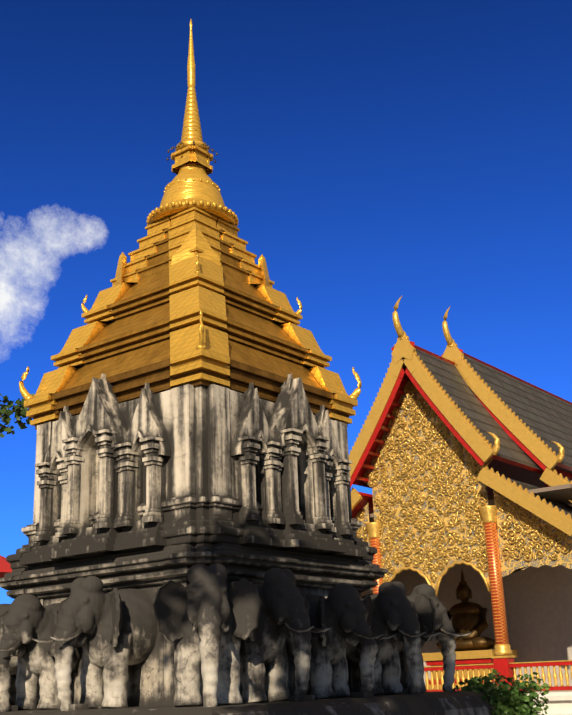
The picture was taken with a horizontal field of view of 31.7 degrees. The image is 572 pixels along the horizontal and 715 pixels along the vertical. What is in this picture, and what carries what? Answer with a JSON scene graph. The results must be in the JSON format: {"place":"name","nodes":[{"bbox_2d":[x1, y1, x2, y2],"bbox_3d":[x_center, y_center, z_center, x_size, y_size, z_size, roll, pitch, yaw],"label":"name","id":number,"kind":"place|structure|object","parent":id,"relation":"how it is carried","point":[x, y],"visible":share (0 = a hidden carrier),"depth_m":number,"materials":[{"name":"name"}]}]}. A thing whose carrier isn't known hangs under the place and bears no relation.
{"place":"outdoors","nodes":[
{"label":"outdoors","id":0,"kind":"place"},
{"bbox_2d":[0,393,34,437],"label":"foliage","id":1,"kind":"object","parent":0,"point":[19,410],"visible":0.67,"depth_m":27.65,"materials":[{"name":"green plant"}]},
{"bbox_2d":[0,0,571,603],"label":"sky","id":2,"kind":"structure","parent":0,"point":[374,153],"materials":[{"name":"blue"}]},
{"bbox_2d":[370,523,508,643],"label":"columns","id":3,"kind":"structure","parent":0,"point":[496,591],"depth_m":29.52,"materials":[{"name":"orange paint"}]},
{"bbox_2d":[365,505,511,655],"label":"viharn column rings","id":4,"kind":"object","parent":3,"relation":"attached to","point":[488,513],"visible":0.71,"depth_m":30.01,"materials":[{"name":"gold metal"}]},
{"bbox_2d":[361,484,571,691],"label":"viharn walls","id":5,"kind":"structure","parent":0,"point":[538,604],"depth_m":33.93,"materials":[{"name":"paint"}]},
{"bbox_2d":[354,375,571,589],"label":"viharn gable panels","id":6,"kind":"object","parent":5,"relation":"attached to","point":[510,565],"visible":0.29,"depth_m":31.30,"materials":[{"name":"gold metal"}]},
{"bbox_2d":[388,560,489,595],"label":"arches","id":7,"kind":"structure","parent":6,"relation":"attached to","point":[444,572],"depth_m":30.64,"materials":[{"name":"gold metal"}]},
{"bbox_2d":[356,377,568,582],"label":"viharn gable scrolls","id":8,"kind":"object","parent":6,"relation":"attached to","point":[437,504],"visible":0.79,"depth_m":31.46,"materials":[{"name":"gold metal"}]},
{"bbox_2d":[422,650,519,689],"bbox_3d":[6.117,10.382,33.312,2.700,1.250,1.890,-15,-22,35],"label":"buddha pedestal","id":9,"kind":"object","parent":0,"point":[468,657],"visible":0.27,"depth_m":32.64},
{"bbox_2d":[436,569,494,651],"bbox_3d":[6.045,8.509,33.914,2.128,2.733,1.389,-15,-22,35],"label":"buddha statue","id":10,"kind":"object","parent":9,"relation":"on","point":[467,617],"visible":0.9,"depth_m":33.48,"materials":[{"name":"brown metal"}]},
{"bbox_2d":[423,655,571,691],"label":"balustrade","id":11,"kind":"object","parent":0,"point":[506,665],"visible":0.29,"depth_m":28.65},
{"label":"ground","id":12,"kind":"structure","parent":0,"visible":0},
{"bbox_2d":[0,555,11,577],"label":"parasol","id":13,"kind":"object","parent":12,"relation":"on","point":[5,565],"visible":0.24,"depth_m":27.14,"materials":[{"name":"red"}]},
{"bbox_2d":[0,690,504,714],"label":"plinth","id":14,"kind":"structure","parent":12,"relation":"on","point":[452,703],"depth_m":15.88,"materials":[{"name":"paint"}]},
{"bbox_2d":[0,604,17,668],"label":"elephant","id":15,"kind":"object","parent":14,"relation":"on","point":[13,663],"visible":0.08,"depth_m":18.48},
{"bbox_2d":[9,674,16,704],"bbox_3d":[-4.989,5.817,19.553,2.644,1.924,1.454,-15,-22,35],"label":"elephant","id":16,"kind":"object","parent":14,"relation":"on","point":[12,693],"depth_m":19.04},
{"bbox_2d":[10,669,17,674],"bbox_3d":[-5.530,5.429,18.465,1.455,2.039,2.653,-17,-23,39],"label":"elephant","id":17,"kind":"object","parent":14,"relation":"on","point":[13,671],"visible":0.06,"depth_m":18.57},
{"bbox_2d":[0,594,81,711],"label":"elephant","id":18,"kind":"object","parent":14,"relation":"on","point":[25,619],"visible":0.6,"depth_m":16.96},
{"bbox_2d":[32,576,157,710],"bbox_3d":[-2.888,4.659,16.441,1.569,2.076,2.647,-17,-23,39],"label":"elephant","id":19,"kind":"object","parent":14,"relation":"on","point":[113,633],"visible":0.81,"depth_m":16.06},
{"bbox_2d":[0,543,388,706],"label":"stupa base","id":20,"kind":"object","parent":14,"relation":"on","point":[151,680],"visible":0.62,"depth_m":17.13,"materials":[{"name":"grey stone"}]},
{"bbox_2d":[6,384,376,569],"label":"stupa wall","id":21,"kind":"structure","parent":20,"relation":"on","point":[201,503],"depth_m":17.39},
{"bbox_2d":[24,207,357,429],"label":"tiered roof","id":22,"kind":"structure","parent":21,"relation":"on","point":[135,334],"depth_m":19.85,"materials":[{"name":"gold metal"}]},
{"bbox_2d":[19,223,361,400],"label":"roof ornaments","id":23,"kind":"object","parent":22,"relation":"on","point":[195,237],"visible":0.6,"depth_m":20.12},
{"bbox_2d":[146,162,238,226],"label":"bell dome","id":24,"kind":"structure","parent":22,"relation":"on","point":[190,185],"depth_m":21.44,"materials":[{"name":"gold metal"}]},
{"bbox_2d":[171,145,212,174],"bbox_3d":[-2.082,-4.333,22.322,0.760,0.430,0.760,-15,-22,35],"label":"harmika","id":25,"kind":"object","parent":24,"relation":"on","point":[192,153],"visible":0.65,"depth_m":22.10,"materials":[{"name":"gold metal"}]},
{"bbox_2d":[175,19,208,151],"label":"spire","id":26,"kind":"structure","parent":25,"relation":"on","point":[191,131],"depth_m":22.56,"materials":[{"name":"gold metal"}]},
{"bbox_2d":[166,140,217,162],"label":"chedi bells","id":27,"kind":"object","parent":25,"relation":"hanging from","point":[178,145],"visible":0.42,"depth_m":22.15,"materials":[{"name":"gold metal"}]},
{"bbox_2d":[19,373,367,565],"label":"niches","id":28,"kind":"object","parent":21,"relation":"attached to","point":[291,451],"visible":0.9,"depth_m":18.02,"materials":[{"name":"grey stone"}]},
{"bbox_2d":[153,563,261,706],"bbox_3d":[-1.210,4.250,15.364,1.576,2.073,2.647,0,-18,-7],"label":"elephant","id":29,"kind":"object","parent":14,"relation":"on","point":[206,619],"visible":1,"depth_m":14.97},
{"bbox_2d":[8,689,423,711],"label":"elephant blocks","id":30,"kind":"structure","parent":14,"relation":"on","point":[304,698],"depth_m":15.60,"materials":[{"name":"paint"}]},
{"bbox_2d":[239,568,331,703],"bbox_3d":[-0.434,4.509,16.273,2.647,2.080,1.476,-17,-23,38],"label":"elephant","id":31,"kind":"object","parent":14,"relation":"on","point":[284,612],"visible":0.67,"depth_m":15.83},
{"bbox_2d":[286,583,395,698],"bbox_3d":[0.643,4.952,17.538,2.644,1.926,1.430,-13,-21,31],"label":"elephant","id":32,"kind":"object","parent":14,"relation":"on","point":[341,610],"visible":0.67,"depth_m":17.14},
{"bbox_2d":[346,581,440,695],"bbox_3d":[1.639,5.233,18.700,2.653,2.032,1.593,-18,-23,40],"label":"elephant","id":33,"kind":"object","parent":14,"relation":"on","point":[391,608],"visible":0.65,"depth_m":18.30},
{"bbox_2d":[361,584,471,691],"bbox_3d":[2.292,5.502,19.681,2.647,2.073,1.576,0,-18,-7],"label":"elephant","id":34,"kind":"object","parent":14,"relation":"on","point":[433,617],"visible":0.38,"depth_m":19.55},
{"bbox_2d":[452,669,550,714],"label":"bush","id":35,"kind":"object","parent":12,"relation":"on","point":[523,704],"visible":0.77,"depth_m":19.63,"materials":[{"name":"green plant"}]},
{"bbox_2d":[518,691,571,714],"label":"viharn platform","id":36,"kind":"structure","parent":12,"relation":"on","point":[559,703],"depth_m":26.21,"materials":[{"name":"white paint"}]},
{"bbox_2d":[352,345,571,521],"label":"viharn roofs","id":37,"kind":"structure","parent":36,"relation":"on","point":[545,416],"depth_m":34.18,"materials":[{"name":"grey tile"}]},
{"bbox_2d":[349,295,571,535],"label":"bargeboards","id":38,"kind":"object","parent":37,"relation":"attached to","point":[527,441],"visible":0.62,"depth_m":32.23,"materials":[{"name":"gold metal"}]}
]}

